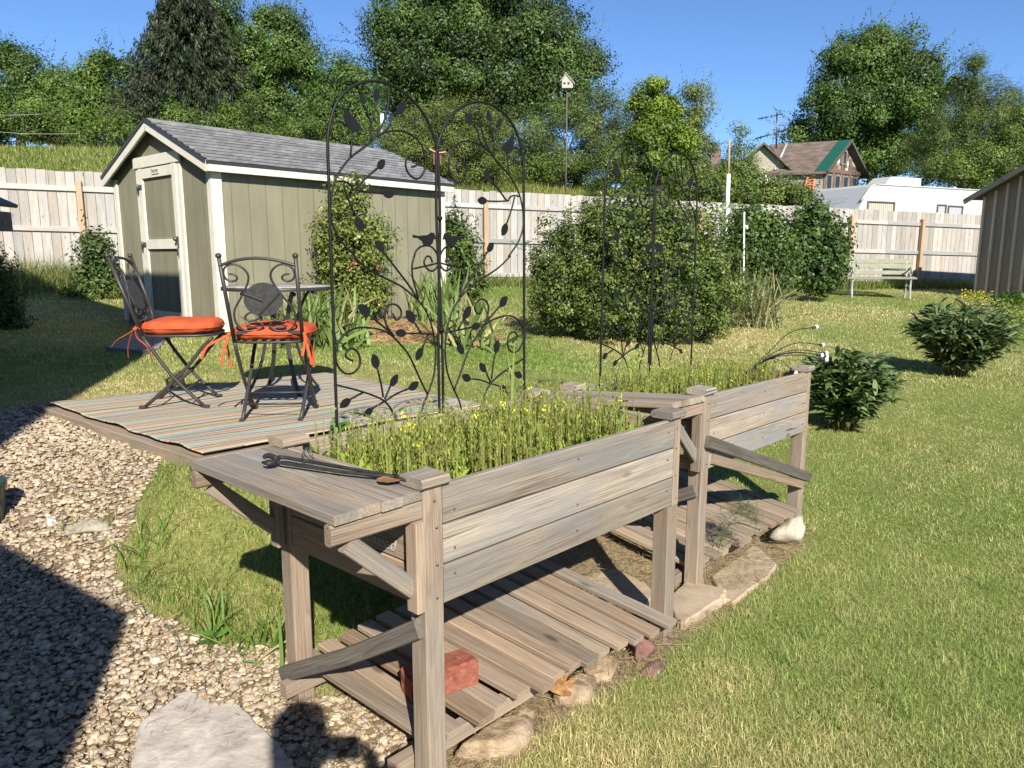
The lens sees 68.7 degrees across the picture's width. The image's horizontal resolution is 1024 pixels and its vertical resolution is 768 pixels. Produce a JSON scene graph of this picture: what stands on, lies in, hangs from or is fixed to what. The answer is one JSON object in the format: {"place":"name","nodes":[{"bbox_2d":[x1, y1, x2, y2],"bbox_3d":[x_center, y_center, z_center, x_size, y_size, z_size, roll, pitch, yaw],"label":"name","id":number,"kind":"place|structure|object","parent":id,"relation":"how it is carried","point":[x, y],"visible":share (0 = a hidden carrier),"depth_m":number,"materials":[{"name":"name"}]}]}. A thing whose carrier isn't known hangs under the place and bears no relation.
{"place":"outdoors","nodes":[
{"label":"outdoors","id":0,"kind":"place"},
{"bbox_2d":[0,405,414,767],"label":"gravel","id":1,"kind":"structure","parent":0,"point":[129,683],"depth_m":2.41,"materials":[{"name":"gravel"}]},
{"bbox_2d":[63,518,110,535],"bbox_3d":[-1.731,0.587,3.056,0.186,0.073,0.099,0,10,0],"label":"fieldstone","id":2,"kind":"object","parent":1,"relation":"on","point":[82,527],"visible":0.91,"depth_m":3.03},
{"bbox_2d":[217,584,314,673],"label":"grass tuft","id":3,"kind":"object","parent":1,"relation":"on","point":[279,634],"visible":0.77,"depth_m":2.41,"materials":[{"name":"green plant"}]},
{"bbox_2d":[0,433,826,767],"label":"dry straw","id":4,"kind":"object","parent":1,"relation":"on","point":[580,561],"visible":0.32,"depth_m":2.42,"materials":[{"name":"plant"}]},
{"bbox_2d":[550,670,577,695],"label":"maple leaf","id":5,"kind":"object","parent":4,"relation":"on","point":[562,686],"visible":0.66,"depth_m":2.16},
{"bbox_2d":[0,146,1023,767],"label":"ground","id":6,"kind":"structure","parent":0,"point":[934,502],"depth_m":3.03,"materials":[{"name":"plant"}]},
{"bbox_2d":[0,475,7,522],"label":"garden pot","id":7,"kind":"object","parent":6,"relation":"on","point":[3,482],"visible":1,"depth_m":3.15,"materials":[{"name":"teal"}]},
{"bbox_2d":[0,197,17,230],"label":"lean to","id":8,"kind":"object","parent":6,"relation":"on","point":[6,221],"visible":1,"depth_m":6.32,"materials":[{"name":"grey"}]},
{"bbox_2d":[0,241,38,330],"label":"shaded shrub","id":9,"kind":"object","parent":6,"relation":"on","point":[10,306],"visible":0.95,"depth_m":8.54,"materials":[{"name":"green plant"}]},
{"bbox_2d":[18,514,36,525],"bbox_3d":[-2.053,0.616,3.180,0.068,0.120,0.093,-8,13,-40],"label":"broken tile","id":10,"kind":"object","parent":6,"relation":"on","point":[32,518],"visible":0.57,"depth_m":3.14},
{"bbox_2d":[0,27,79,146],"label":"tree","id":11,"kind":"object","parent":6,"relation":"on","point":[13,64],"visible":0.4,"depth_m":37.18,"materials":[{"name":"green plant"}]},
{"bbox_2d":[1,250,122,305],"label":"tall grass","id":12,"kind":"structure","parent":6,"relation":"on","point":[51,279],"depth_m":11.82,"materials":[{"name":"plant"}]},
{"bbox_2d":[10,28,132,146],"bbox_3d":[-20.344,-13.949,35.951,7.764,6.114,4.623,-1,10,-9],"label":"tree","id":13,"kind":"object","parent":6,"relation":"on","point":[84,88],"visible":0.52,"depth_m":35.19,"materials":[{"name":"green plant"}]},
{"bbox_2d":[59,209,122,300],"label":"leafy shrub","id":14,"kind":"object","parent":6,"relation":"on","point":[100,274],"visible":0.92,"depth_m":11.28,"materials":[{"name":"green plant"}]},
{"bbox_2d":[89,504,115,535],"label":"grass tuft","id":15,"kind":"object","parent":6,"relation":"on","point":[109,516],"visible":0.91,"depth_m":3.05,"materials":[{"name":"green plant"}]},
{"bbox_2d":[105,332,165,355],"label":"stepping slab","id":16,"kind":"structure","parent":6,"relation":"on","point":[135,344],"depth_m":7.15,"materials":[{"name":"concrete"}]},
{"bbox_2d":[96,0,279,147],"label":"spruce tree","id":17,"kind":"object","parent":6,"relation":"on","point":[182,48],"visible":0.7,"depth_m":32.62,"materials":[{"name":"green plant"}]},
{"bbox_2d":[0,89,376,147],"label":"hedge","id":18,"kind":"object","parent":6,"relation":"on","point":[42,124],"visible":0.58,"depth_m":31.04,"materials":[{"name":"green plant"}]},
{"bbox_2d":[95,17,291,127],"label":"tree","id":19,"kind":"object","parent":6,"relation":"on","point":[126,64],"visible":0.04,"depth_m":42.93,"materials":[{"name":"green plant"}]},
{"bbox_2d":[161,583,247,668],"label":"grass tuft","id":20,"kind":"object","parent":6,"relation":"on","point":[213,614],"visible":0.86,"depth_m":2.49,"materials":[{"name":"green plant"}]},
{"bbox_2d":[100,495,322,655],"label":"tall grass","id":21,"kind":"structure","parent":6,"relation":"on","point":[141,544],"depth_m":2.81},
{"bbox_2d":[197,622,227,643],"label":"weed plant","id":22,"kind":"object","parent":6,"relation":"on","point":[207,634],"visible":0.74,"depth_m":2.46,"materials":[{"name":"green plant"}]},
{"bbox_2d":[131,689,294,767],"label":"limestone slab","id":23,"kind":"structure","parent":6,"relation":"on","point":[201,743],"depth_m":2.00,"materials":[{"name":"stone"}]},
{"bbox_2d":[33,377,480,469],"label":"deck platform","id":24,"kind":"structure","parent":6,"relation":"on","point":[169,451],"depth_m":3.75,"materials":[{"name":"brown wood"}]},
{"bbox_2d":[47,372,481,453],"bbox_3d":[-1.492,0.118,4.512,1.941,0.016,1.828,-9,13,-41],"label":"striped rug","id":25,"kind":"object","parent":24,"relation":"on","point":[181,416],"visible":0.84,"depth_m":4.32,"materials":[{"name":"fabric"}]},
{"bbox_2d":[104,253,224,408],"bbox_3d":[-2.009,-0.323,4.439,0.557,0.891,0.408,-2,10,-9],"label":"folding chair","id":26,"kind":"object","parent":25,"relation":"on","point":[136,296],"visible":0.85,"depth_m":4.33,"materials":[{"name":"metal"}]},
{"bbox_2d":[112,316,224,362],"bbox_3d":[-2.016,-0.284,4.491,0.564,0.238,0.568,-2,10,-9],"label":"seat cushion","id":27,"kind":"object","parent":26,"relation":"on","point":[170,325],"visible":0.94,"depth_m":4.27,"materials":[{"name":"orange fabric"}]},
{"bbox_2d":[215,253,318,421],"bbox_3d":[-1.300,-0.263,4.090,0.408,0.891,0.557,-1,10,-4],"label":"folding chair","id":28,"kind":"object","parent":25,"relation":"on","point":[263,299],"visible":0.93,"depth_m":3.89,"materials":[{"name":"brown metal"}]},
{"bbox_2d":[200,320,317,367],"bbox_3d":[-1.346,-0.217,4.095,0.568,0.238,0.564,-1,10,-4],"label":"seat cushion","id":29,"kind":"object","parent":28,"relation":"on","point":[266,332],"visible":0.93,"depth_m":3.96,"materials":[{"name":"orange fabric"}]},
{"bbox_2d":[220,284,330,395],"bbox_3d":[-1.500,-0.293,4.860,0.694,0.688,0.694,0,10,0],"label":"bistro table","id":30,"kind":"object","parent":25,"relation":"on","point":[308,288],"visible":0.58,"depth_m":4.78,"materials":[{"name":"metal"}]},
{"bbox_2d":[113,453,404,651],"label":"tall grass","id":31,"kind":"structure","parent":6,"relation":"on","point":[347,614],"depth_m":2.73,"materials":[{"name":"plant"}]},
{"bbox_2d":[207,0,340,139],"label":"tree","id":32,"kind":"object","parent":6,"relation":"on","point":[280,57],"visible":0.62,"depth_m":35.06,"materials":[{"name":"green plant"}]},
{"bbox_2d":[100,117,455,334],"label":"garden shed","id":33,"kind":"structure","parent":6,"relation":"on","point":[191,200],"depth_m":8.55,"materials":[{"name":"green"}]},
{"bbox_2d":[136,162,186,317],"bbox_3d":[-4.047,-1.606,8.622,0.770,1.770,0.672,0,10,0],"label":"door","id":34,"kind":"structure","parent":33,"relation":"in","point":[157,187],"depth_m":8.63,"materials":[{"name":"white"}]},
{"bbox_2d":[239,280,351,340],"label":"daylily clump","id":35,"kind":"object","parent":6,"relation":"on","point":[279,317],"visible":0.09,"depth_m":7.76,"materials":[{"name":"green plant"}]},
{"bbox_2d":[0,141,636,271],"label":"meadow grass","id":36,"kind":"structure","parent":6,"relation":"on","point":[70,154],"depth_m":26.53,"materials":[{"name":"plant"}]},
{"bbox_2d":[240,279,405,351],"bbox_3d":[-1.876,-0.691,7.386,1.567,0.699,1.343,0,10,0],"label":"daylily clump","id":37,"kind":"object","parent":6,"relation":"on","point":[323,333],"visible":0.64,"depth_m":7.27,"materials":[{"name":"green plant"}]},
{"bbox_2d":[294,44,392,147],"bbox_3d":[-7.235,-12.058,32.314,4.340,4.980,3.771,-2,10,-14],"label":"tree","id":38,"kind":"object","parent":6,"relation":"on","point":[339,77],"visible":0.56,"depth_m":31.69,"materials":[{"name":"green plant"}]},
{"bbox_2d":[299,166,403,321],"bbox_3d":[-1.805,-1.467,8.476,1.132,1.955,0.984,-5,11,-27],"label":"climbing rose","id":39,"kind":"object","parent":6,"relation":"on","point":[347,272],"visible":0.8,"depth_m":8.36,"materials":[{"name":"green plant"}]},
{"bbox_2d":[328,407,425,433],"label":"flowering plant","id":40,"kind":"object","parent":6,"relation":"on","point":[343,424],"visible":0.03,"depth_m":3.00,"materials":[{"name":"green plant"}]},
{"bbox_2d":[343,315,505,343],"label":"straw mulch","id":41,"kind":"object","parent":6,"relation":"on","point":[406,322],"visible":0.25,"depth_m":8.15,"materials":[{"name":"brown plant"}]},
{"bbox_2d":[429,149,446,164],"bbox_3d":[-1.101,-2.332,11.370,0.245,2.373,0.180,0,10,0],"label":"nest box","id":42,"kind":"object","parent":6,"relation":"on","point":[441,153],"visible":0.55,"depth_m":11.14,"materials":[{"name":"brown"}]},
{"bbox_2d":[191,387,686,767],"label":"raised planter","id":43,"kind":"object","parent":6,"relation":"on","point":[429,544],"visible":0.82,"depth_m":2.03,"materials":[{"name":"brown wood"}]},
{"bbox_2d":[261,453,405,481],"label":"pruning tongs","id":44,"kind":"object","parent":43,"relation":"on","point":[276,459],"visible":1,"depth_m":1.79,"materials":[{"name":"metal"}]},
{"bbox_2d":[325,401,342,460],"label":"weed plant","id":45,"kind":"object","parent":43,"relation":"on","point":[333,423],"visible":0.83,"depth_m":2.09,"materials":[{"name":"green plant"}]},
{"bbox_2d":[377,476,400,481],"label":"dried leaf","id":46,"kind":"object","parent":43,"relation":"on","point":[385,479],"visible":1,"depth_m":1.70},
{"bbox_2d":[326,79,525,432],"bbox_3d":[-0.234,-0.368,2.430,0.019,1.107,0.821,9,13,43],"label":"garden trellis","id":47,"kind":"object","parent":43,"relation":"in","point":[352,124],"visible":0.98,"depth_m":2.39,"materials":[{"name":"black metal"}]},
{"bbox_2d":[400,648,478,703],"bbox_3d":[-0.197,0.797,2.048,0.204,0.078,0.088,-6,11,-31],"label":"brick","id":48,"kind":"object","parent":43,"relation":"on","point":[461,667],"visible":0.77,"depth_m":2.03,"materials":[{"name":"brick"}]},
{"bbox_2d":[308,378,643,479],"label":"flowering weeds","id":49,"kind":"object","parent":43,"relation":"in","point":[483,439],"visible":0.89,"depth_m":2.15,"materials":[{"name":"green plant"}]},
{"bbox_2d":[508,329,514,411],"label":"grass stalk","id":50,"kind":"object","parent":43,"relation":"in","point":[512,374],"depth_m":2.52,"materials":[{"name":"beige plant"}]},
{"bbox_2d":[358,78,526,186],"bbox_3d":[-2.478,-9.129,28.222,6.377,4.263,4.601,4,10,20],"label":"round shrub","id":51,"kind":"object","parent":6,"relation":"on","point":[456,130],"visible":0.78,"depth_m":27.27,"materials":[{"name":"green plant"}]},
{"bbox_2d":[402,259,490,322],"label":"iris clump","id":52,"kind":"object","parent":6,"relation":"on","point":[424,298],"visible":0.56,"depth_m":9.85,"materials":[{"name":"green plant"}]},
{"bbox_2d":[390,288,535,353],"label":"iris clump","id":53,"kind":"object","parent":6,"relation":"on","point":[482,338],"visible":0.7,"depth_m":7.60,"materials":[{"name":"green plant"}]},
{"bbox_2d":[445,195,494,300],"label":"leafy shrub","id":54,"kind":"object","parent":6,"relation":"on","point":[455,226],"visible":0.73,"depth_m":11.47,"materials":[{"name":"green plant"}]},
{"bbox_2d":[337,0,623,147],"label":"maple tree","id":55,"kind":"object","parent":6,"relation":"on","point":[540,46],"visible":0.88,"depth_m":36.25,"materials":[{"name":"green plant"}]},
{"bbox_2d":[0,167,980,285],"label":"board fence","id":56,"kind":"object","parent":6,"relation":"on","point":[933,245],"visible":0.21,"depth_m":15.21,"materials":[{"name":"brown wood"}]},
{"bbox_2d":[455,714,534,761],"bbox_3d":[-0.044,0.962,2.018,0.232,0.088,0.130,-2,10,-9],"label":"fieldstone","id":57,"kind":"object","parent":6,"relation":"on","point":[512,735],"visible":0.99,"depth_m":1.97,"materials":[{"name":"stone"}]},
{"bbox_2d":[0,284,1023,767],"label":"grass","id":58,"kind":"structure","parent":6,"relation":"on","point":[530,352],"depth_m":3.05,"materials":[{"name":"plant"}]},
{"bbox_2d":[504,707,535,723],"bbox_3d":[0.015,0.957,2.069,0.110,0.083,0.101,0,10,0],"label":"fieldstone","id":59,"kind":"object","parent":6,"relation":"on","point":[518,712],"visible":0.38,"depth_m":2.10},
{"bbox_2d":[364,106,685,192],"bbox_3d":[0.866,-9.720,30.925,14.143,3.539,4.482,0,10,0],"label":"hedge","id":60,"kind":"object","parent":6,"relation":"on","point":[596,182],"visible":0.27,"depth_m":30.32,"materials":[{"name":"green plant"}]},
{"bbox_2d":[476,71,638,188],"bbox_3d":[2.203,-10.460,31.727,9.592,5.787,5.576,0,10,0],"label":"willow shrub","id":61,"kind":"object","parent":6,"relation":"on","point":[592,139],"visible":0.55,"depth_m":30.89,"materials":[{"name":"plant"}]},
{"bbox_2d":[559,72,574,194],"bbox_3d":[1.681,-7.104,23.134,0.455,4.696,0.400,0,10,0],"label":"birdhouse","id":62,"kind":"object","parent":6,"relation":"on","point":[567,82],"visible":0.95,"depth_m":22.84,"materials":[{"name":"grey"}]},
{"bbox_2d":[553,672,596,707],"bbox_3d":[0.198,0.908,2.223,0.100,0.080,0.171,5,11,29],"label":"fieldstone","id":63,"kind":"object","parent":6,"relation":"on","point":[583,688],"visible":0.81,"depth_m":2.17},
{"bbox_2d":[583,655,618,683],"bbox_3d":[0.277,0.891,2.329,0.102,0.073,0.133,7,12,36],"label":"fieldstone","id":64,"kind":"object","parent":6,"relation":"on","point":[604,672],"visible":0.67,"depth_m":2.30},
{"bbox_2d":[586,569,650,606],"bbox_3d":[0.409,0.832,2.849,0.213,0.130,0.331,-5,11,-28],"label":"flagstone","id":65,"kind":"object","parent":6,"relation":"on","point":[636,589],"visible":0.38,"depth_m":2.86,"materials":[{"name":"stone"}]},
{"bbox_2d":[510,173,757,346],"bbox_3d":[1.421,-1.358,8.588,2.908,2.030,1.875,0,10,0],"label":"round shrub","id":66,"kind":"object","parent":6,"relation":"on","point":[568,280],"visible":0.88,"depth_m":8.35,"materials":[{"name":"green plant"}]},
{"bbox_2d":[631,637,656,660],"bbox_3d":[0.424,0.860,2.409,0.084,0.098,0.064,-3,10,-15],"label":"fieldstone","id":67,"kind":"object","parent":6,"relation":"on","point":[646,648],"visible":0.69,"depth_m":2.38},
{"bbox_2d":[640,659,666,677],"bbox_3d":[0.445,0.889,2.346,0.057,0.022,0.118,7,12,37],"label":"fieldstone","id":68,"kind":"object","parent":6,"relation":"on","point":[652,666],"visible":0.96,"depth_m":2.33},
{"bbox_2d":[608,73,702,196],"bbox_3d":[4.821,-7.707,24.981,3.294,5.073,2.722,0,10,0],"label":"young tree","id":69,"kind":"object","parent":6,"relation":"on","point":[653,136],"visible":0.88,"depth_m":24.59,"materials":[{"name":"green plant"}]},
{"bbox_2d":[548,363,814,586],"bbox_3d":[0.752,0.359,3.371,0.710,0.876,1.339,9,13,41],"label":"raised planter","id":70,"kind":"object","parent":6,"relation":"on","point":[724,428],"visible":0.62,"depth_m":3.13,"materials":[{"name":"brown wood"}]},
{"bbox_2d":[631,345,645,384],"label":"weed plant","id":71,"kind":"object","parent":70,"relation":"on","point":[637,360],"visible":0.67,"depth_m":3.34,"materials":[{"name":"green plant"}]},
{"bbox_2d":[599,142,697,387],"bbox_3d":[0.673,-0.552,3.564,0.019,1.107,0.821,9,13,42],"label":"garden trellis","id":72,"kind":"object","parent":70,"relation":"in","point":[650,312],"visible":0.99,"depth_m":3.54,"materials":[{"name":"black metal"}]},
{"bbox_2d":[591,353,789,393],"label":"flowering weeds","id":73,"kind":"object","parent":70,"relation":"in","point":[680,381],"visible":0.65,"depth_m":3.26,"materials":[{"name":"green plant"}]},
{"bbox_2d":[705,492,770,561],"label":"fennel sprig","id":74,"kind":"object","parent":70,"relation":"on","point":[743,513],"visible":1,"depth_m":3.04,"materials":[{"name":"green plant"}]},
{"bbox_2d":[738,325,818,378],"bbox_3d":[1.233,-0.121,3.471,0.584,0.278,0.083,-5,11,-28],"label":"garden light","id":75,"kind":"object","parent":70,"relation":"in","point":[815,327],"visible":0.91,"depth_m":3.46,"materials":[{"name":"black metal"}]},
{"bbox_2d":[738,352,823,380],"bbox_3d":[1.235,-0.065,3.482,0.558,0.163,0.024,-4,11,-23],"label":"garden light","id":76,"kind":"object","parent":70,"relation":"in","point":[821,354],"visible":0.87,"depth_m":3.51,"materials":[{"name":"black metal"}]},
{"bbox_2d":[746,342,824,371],"bbox_3d":[1.289,-0.093,3.555,0.741,0.194,0.084,-7,12,-34],"label":"garden light","id":77,"kind":"object","parent":70,"relation":"in","point":[822,344],"visible":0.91,"depth_m":3.58,"materials":[{"name":"black metal"}]},
{"bbox_2d":[746,355,828,374],"bbox_3d":[1.236,-0.058,3.476,0.531,0.151,0.040,-3,10,-17],"label":"garden light","id":78,"kind":"object","parent":70,"relation":"in","point":[825,359],"visible":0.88,"depth_m":3.50,"materials":[{"name":"black metal"}]},
{"bbox_2d":[673,582,725,629],"bbox_3d":[0.661,0.863,2.769,0.173,0.130,0.351,7,12,34],"label":"flagstone","id":79,"kind":"object","parent":6,"relation":"on","point":[690,599],"visible":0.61,"depth_m":2.76,"materials":[{"name":"stone"}]},
{"bbox_2d":[675,65,727,200],"bbox_3d":[6.374,-8.109,25.886,2.167,5.476,1.776,5,11,28],"label":"slender tree","id":80,"kind":"object","parent":6,"relation":"on","point":[696,93],"visible":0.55,"depth_m":25.54,"materials":[{"name":"green plant"}]},
{"bbox_2d":[724,139,730,285],"bbox_3d":[4.073,-3.104,14.180,0.092,2.956,0.072,0,10,0],"label":"utility pipe","id":81,"kind":"object","parent":6,"relation":"on","point":[728,184],"visible":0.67,"depth_m":14.04,"materials":[{"name":"white plastic"}]},
{"bbox_2d":[482,271,974,290],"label":"tall grass","id":82,"kind":"structure","parent":6,"relation":"on","point":[859,285],"depth_m":17.80,"materials":[{"name":"plant"}]},
{"bbox_2d":[647,153,822,205],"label":"shrub","id":83,"kind":"object","parent":6,"relation":"on","point":[775,193],"visible":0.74,"depth_m":20.02,"materials":[{"name":"green plant"}]},
{"bbox_2d":[711,545,776,605],"bbox_3d":[0.961,0.823,3.077,0.181,0.120,0.610,8,13,39],"label":"flagstone","id":84,"kind":"object","parent":6,"relation":"on","point":[734,593],"visible":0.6,"depth_m":3.02,"materials":[{"name":"stone"}]},
{"bbox_2d":[743,212,747,281],"bbox_3d":[3.365,-1.703,10.868,0.088,1.555,0.022,0,10,0],"label":"plant stake","id":85,"kind":"object","parent":6,"relation":"on","point":[744,225],"visible":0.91,"depth_m":10.79,"materials":[{"name":"white plastic"}]},
{"bbox_2d":[724,120,769,185],"bbox_3d":[7.783,-6.815,25.179,1.405,4.121,1.323,7,12,37],"label":"sapling","id":86,"kind":"object","parent":6,"relation":"on","point":[739,165],"visible":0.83,"depth_m":24.96,"materials":[{"name":"green plant"}]},
{"bbox_2d":[708,149,793,188],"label":"shrub","id":87,"kind":"object","parent":6,"relation":"on","point":[725,164],"visible":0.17,"depth_m":38.30,"materials":[{"name":"green plant"}]},
{"bbox_2d":[714,189,806,300],"bbox_3d":[3.997,-2.148,12.293,1.729,2.081,1.342,0,10,0],"label":"leafy shrub","id":88,"kind":"object","parent":6,"relation":"on","point":[763,234],"visible":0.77,"depth_m":12.03,"materials":[{"name":"green plant"}]},
{"bbox_2d":[720,261,819,333],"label":"ornamental grass","id":89,"kind":"object","parent":6,"relation":"on","point":[761,312],"depth_m":10.18,"materials":[{"name":"green plant"}]},
{"bbox_2d":[769,514,804,543],"bbox_3d":[1.235,0.663,3.338,0.194,0.140,0.094,-8,13,-39],"label":"fieldstone","id":90,"kind":"object","parent":6,"relation":"on","point":[792,530],"visible":1,"depth_m":3.31,"materials":[{"name":"beige stone"}]},
{"bbox_2d":[710,139,869,190],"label":"farmhouse","id":91,"kind":"object","parent":6,"relation":"on","point":[834,164],"visible":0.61,"depth_m":44.35,"materials":[{"name":"brown paint"}]},
{"bbox_2d":[755,113,788,148],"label":"roof antenna","id":92,"kind":"object","parent":91,"relation":"on","point":[771,116],"visible":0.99,"depth_m":45.03,"materials":[{"name":"grey"}]},
{"bbox_2d":[825,174,832,188],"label":"window","id":93,"kind":"structure","parent":91,"relation":"in","point":[829,177],"depth_m":43.80,"materials":[{"name":"white glass"}]},
{"bbox_2d":[834,175,840,187],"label":"window","id":94,"kind":"structure","parent":91,"relation":"in","point":[837,180],"depth_m":44.33,"materials":[{"name":"white glass"}]},
{"bbox_2d":[781,190,858,301],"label":"leafy shrub","id":95,"kind":"object","parent":6,"relation":"on","point":[824,242],"visible":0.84,"depth_m":13.99,"materials":[{"name":"green plant"}]},
{"bbox_2d":[786,345,914,431],"bbox_3d":[2.281,0.019,5.109,0.881,0.610,0.908,0,10,0],"label":"peony plant","id":96,"kind":"object","parent":6,"relation":"on","point":[846,395],"visible":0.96,"depth_m":4.98,"materials":[{"name":"green plant"}]},
{"bbox_2d":[765,0,985,184],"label":"tree","id":97,"kind":"object","parent":6,"relation":"on","point":[869,109],"visible":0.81,"depth_m":49.93,"materials":[{"name":"green plant"}]},
{"bbox_2d":[845,259,916,298],"bbox_3d":[7.719,-2.210,15.741,1.320,0.812,0.653,3,10,16],"label":"park bench","id":98,"kind":"object","parent":6,"relation":"on","point":[907,267],"visible":0.9,"depth_m":15.84,"materials":[{"name":"green paint"}]},
{"bbox_2d":[808,177,982,214],"bbox_3d":[14.118,-5.896,27.099,7.662,2.939,2.454,-5,11,-25],"label":"travel trailer","id":99,"kind":"object","parent":6,"relation":"on","point":[901,194],"visible":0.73,"depth_m":25.61,"materials":[{"name":"grey"}]},
{"bbox_2d":[880,35,1023,188],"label":"tree","id":100,"kind":"object","parent":6,"relation":"on","point":[978,108],"visible":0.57,"depth_m":37.73,"materials":[{"name":"green plant"}]},
{"bbox_2d":[900,92,1023,188],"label":"shrub","id":101,"kind":"object","parent":6,"relation":"on","point":[984,162],"visible":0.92,"depth_m":29.40,"materials":[{"name":"green plant"}]},
{"bbox_2d":[900,297,1023,377],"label":"peony plant","id":102,"kind":"object","parent":6,"relation":"on","point":[959,347],"visible":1,"depth_m":6.66,"materials":[{"name":"green plant"}]},
{"bbox_2d":[953,289,1010,320],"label":"flowering plant","id":103,"kind":"object","parent":6,"relation":"on","point":[975,295],"visible":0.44,"depth_m":10.24,"materials":[{"name":"yellow plant"}]},
{"bbox_2d":[963,164,1023,298],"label":"board barn","id":104,"kind":"structure","parent":6,"relation":"on","point":[1000,261],"depth_m":15.34,"materials":[{"name":"grey weathered grey-brown wood boards"}]},
{"bbox_2d":[975,293,1023,340],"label":"flowering plant","id":105,"kind":"object","parent":6,"relation":"on","point":[1018,315],"visible":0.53,"depth_m":9.30,"materials":[{"name":"green plant"}]},
{"bbox_2d":[986,289,1023,305],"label":"flowering plant","id":106,"kind":"object","parent":6,"relation":"on","point":[1011,293],"visible":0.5,"depth_m":13.63,"materials":[{"name":"green plant"}]},
{"bbox_2d":[0,0,1023,187],"label":"sky","id":107,"kind":"structure","parent":0,"point":[759,51],"materials":[{"name":"blue"}]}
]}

